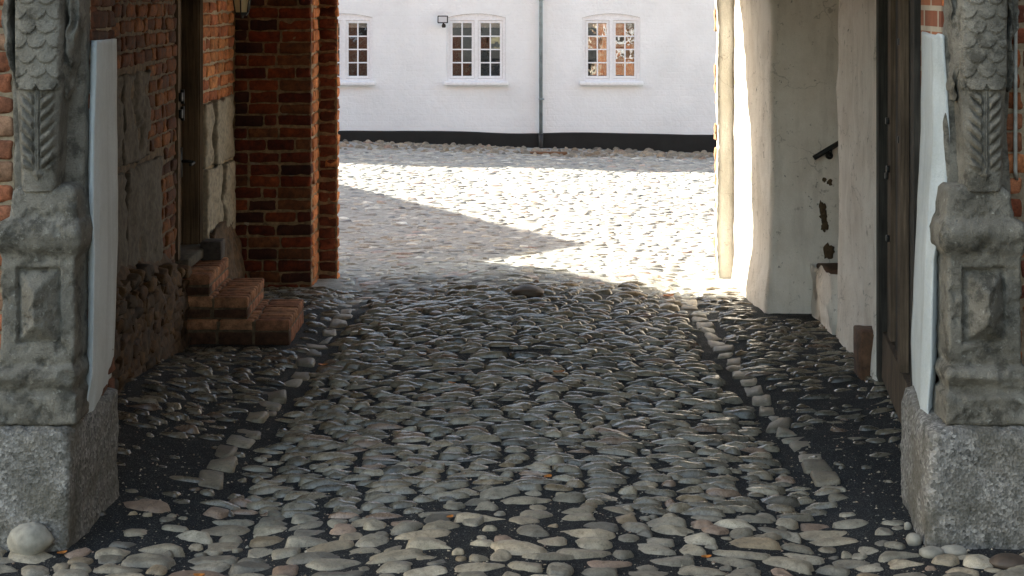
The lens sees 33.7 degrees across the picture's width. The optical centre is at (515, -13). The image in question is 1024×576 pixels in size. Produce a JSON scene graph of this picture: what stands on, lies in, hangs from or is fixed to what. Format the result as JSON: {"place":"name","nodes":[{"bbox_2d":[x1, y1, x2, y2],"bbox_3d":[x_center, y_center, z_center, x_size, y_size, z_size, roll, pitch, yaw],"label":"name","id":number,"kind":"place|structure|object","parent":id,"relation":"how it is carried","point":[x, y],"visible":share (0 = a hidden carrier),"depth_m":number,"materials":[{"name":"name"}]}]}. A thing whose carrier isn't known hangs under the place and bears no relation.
{"place":"outdoors","nodes":[
{"label":"outdoors","id":0,"kind":"place"},
{"bbox_2d":[100,275,901,521],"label":"passage paving","id":1,"kind":"structure","parent":0,"point":[396,481],"depth_m":9.95,"materials":[{"name":"grey stone"}]},
{"bbox_2d":[511,284,543,297],"bbox_3d":[0.097,2.349,13.042,0.255,0.106,0.183,0,0,0],"label":"boulder","id":2,"kind":"object","parent":1,"relation":"on","point":[529,291],"visible":0.93,"depth_m":12.98,"materials":[{"name":"grey stone"}]},
{"bbox_2d":[0,141,1023,575],"bbox_3d":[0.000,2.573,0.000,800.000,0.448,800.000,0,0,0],"label":"ground","id":3,"kind":"structure","parent":0,"point":[194,451],"depth_m":9.69,"materials":[{"name":"grey stone"}]},
{"bbox_2d":[7,522,53,554],"bbox_3d":[-2.145,2.452,7.485,0.180,0.160,0.176,0,0,39],"label":"boulder","id":4,"kind":"object","parent":3,"relation":"on","point":[32,538],"visible":0.9,"depth_m":7.43,"materials":[{"name":"grey stone"}]},
{"bbox_2d":[183,257,303,344],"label":"brick steps","id":5,"kind":"structure","parent":3,"relation":"on","point":[224,309],"depth_m":11.87,"materials":[{"name":"brown brick"}]},
{"bbox_2d":[200,238,224,259],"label":"stone block","id":6,"kind":"structure","parent":5,"relation":"on","point":[214,248],"depth_m":12.51,"materials":[{"name":"grey stone"}]},
{"bbox_2d":[198,299,361,489],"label":"kerb","id":7,"kind":"structure","parent":3,"relation":"on","point":[227,461],"depth_m":9.83,"materials":[{"name":"stone"}]},
{"bbox_2d":[0,0,1023,421],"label":"gatehouse","id":8,"kind":"object","parent":3,"relation":"on","point":[212,118],"visible":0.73,"depth_m":12.25,"materials":[{"name":"red brick"}]},
{"bbox_2d":[0,0,118,551],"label":"carved pilaster","id":9,"kind":"object","parent":8,"relation":"attached to","point":[58,464],"visible":0.95,"depth_m":7.64,"materials":[{"name":"stone"}]},
{"bbox_2d":[181,0,194,242],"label":"door","id":10,"kind":"structure","parent":8,"relation":"in","point":[191,162],"depth_m":12.68,"materials":[{"name":"brown wood"}]},
{"bbox_2d":[233,0,250,18],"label":"lantern","id":11,"kind":"object","parent":8,"relation":"attached to","point":[241,8],"visible":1,"depth_m":13.16,"materials":[{"name":"beige glass"}]},
{"bbox_2d":[813,141,837,159],"bbox_3d":[2.441,1.188,12.845,0.379,0.249,0.130,0,0,0],"label":"handrail","id":12,"kind":"object","parent":8,"relation":"attached to","point":[827,152],"visible":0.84,"depth_m":12.79,"materials":[{"name":"black metal"}]},
{"bbox_2d":[853,325,873,379],"bbox_3d":[2.242,2.360,10.741,0.138,0.386,0.265,0,0,0],"label":"timber stub","id":13,"kind":"object","parent":8,"relation":"attached to","point":[863,336],"visible":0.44,"depth_m":10.62,"materials":[{"name":"brown wood"}]},
{"bbox_2d":[900,0,1023,549],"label":"carved pilaster","id":14,"kind":"object","parent":8,"relation":"attached to","point":[962,461],"visible":0.99,"depth_m":7.63,"materials":[{"name":"stone"}]},
{"bbox_2d":[1013,31,1018,179],"bbox_3d":[2.338,0.253,7.884,0.020,1.306,0.049,0,0,26],"label":"conduit pipe","id":15,"kind":"object","parent":8,"relation":"attached to","point":[1015,83],"visible":0.86,"depth_m":7.86,"materials":[{"name":"black metal"}]},
{"bbox_2d":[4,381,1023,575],"bbox_3d":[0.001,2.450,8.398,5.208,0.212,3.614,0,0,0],"label":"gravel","id":16,"kind":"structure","parent":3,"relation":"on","point":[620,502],"depth_m":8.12,"materials":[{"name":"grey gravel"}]},
{"bbox_2d":[904,522,911,529],"bbox_3d":[1.813,2.490,7.802,0.036,0.044,0.029,0,0,0],"label":"loose stone","id":17,"kind":"object","parent":16,"relation":"on","point":[907,526],"visible":1,"depth_m":7.79,"materials":[{"name":"grey stone"}]},
{"bbox_2d":[337,0,716,153],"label":"white building","id":18,"kind":"structure","parent":3,"relation":"on","point":[638,75],"depth_m":27.50,"materials":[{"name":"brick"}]},
{"bbox_2d":[337,14,374,85],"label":"window","id":19,"kind":"structure","parent":18,"relation":"in","point":[355,32],"depth_m":27.53,"materials":[{"name":"white paint"}]},
{"bbox_2d":[437,16,447,27],"bbox_3d":[-1.172,0.557,27.402,0.170,0.197,0.200,0,0,0],"label":"floodlight","id":20,"kind":"object","parent":18,"relation":"attached to","point":[442,19],"visible":1,"depth_m":27.31,"materials":[{"name":"white metal"}]},
{"bbox_2d":[444,14,507,85],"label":"window","id":21,"kind":"structure","parent":18,"relation":"in","point":[476,43],"depth_m":27.54,"materials":[{"name":"white paint"}]},
{"bbox_2d":[538,0,543,147],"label":"downpipe","id":22,"kind":"object","parent":18,"relation":"attached to","point":[540,134],"visible":0.85,"depth_m":27.40,"materials":[{"name":"grey metal"}]},
{"bbox_2d":[580,14,642,85],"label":"window","id":23,"kind":"structure","parent":18,"relation":"in","point":[610,42],"depth_m":27.54,"materials":[{"name":"white paint"}]},
{"bbox_2d":[681,299,848,501],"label":"kerb","id":24,"kind":"structure","parent":3,"relation":"on","point":[818,469],"depth_m":10.04,"materials":[{"name":"stone"}]},
{"bbox_2d":[906,533,921,545],"bbox_3d":[1.794,2.488,7.603,0.072,0.063,0.060,0,0,0],"label":"loose stone","id":25,"kind":"object","parent":3,"relation":"on","point":[913,539],"visible":1,"depth_m":7.58,"materials":[{"name":"grey stone"}]},
{"bbox_2d":[919,546,943,558],"bbox_3d":[1.831,2.487,7.431,0.109,0.053,0.089,0,0,0],"label":"loose stone","id":26,"kind":"object","parent":3,"relation":"on","point":[930,552],"visible":0.9,"depth_m":7.40,"materials":[{"name":"grey stone"}]},
{"bbox_2d":[0,486,1023,575],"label":"forecourt paving","id":27,"kind":"structure","parent":0,"point":[592,542],"depth_m":7.45,"materials":[{"name":"stone"}]},
{"bbox_2d":[941,545,966,555],"bbox_3d":[1.931,2.486,7.449,0.121,0.045,0.105,0,0,0],"label":"loose stone","id":28,"kind":"object","parent":27,"relation":"on","point":[957,550],"visible":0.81,"depth_m":7.42,"materials":[{"name":"grey stone"}]},
{"bbox_2d":[989,553,1023,569],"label":"loose stone","id":29,"kind":"object","parent":27,"relation":"on","point":[1004,561],"visible":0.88,"depth_m":7.26,"materials":[{"name":"brown stone"}]},
{"bbox_2d":[338,139,712,159],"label":"wall foot paving","id":30,"kind":"structure","parent":0,"point":[598,151],"depth_m":26.68,"materials":[{"name":"stone"}]},
{"bbox_2d":[521,151,566,154],"bbox_3d":[0.450,2.596,26.350,0.724,0.065,0.144,0,0,0],"label":"drain channel","id":31,"kind":"object","parent":30,"relation":"on","point":[550,152],"visible":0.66,"depth_m":26.29,"materials":[{"name":"metal"}]},
{"bbox_2d":[337,148,724,314],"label":"courtyard paving","id":32,"kind":"structure","parent":0,"point":[474,268],"depth_m":18.27,"materials":[{"name":"stone"}]}
]}

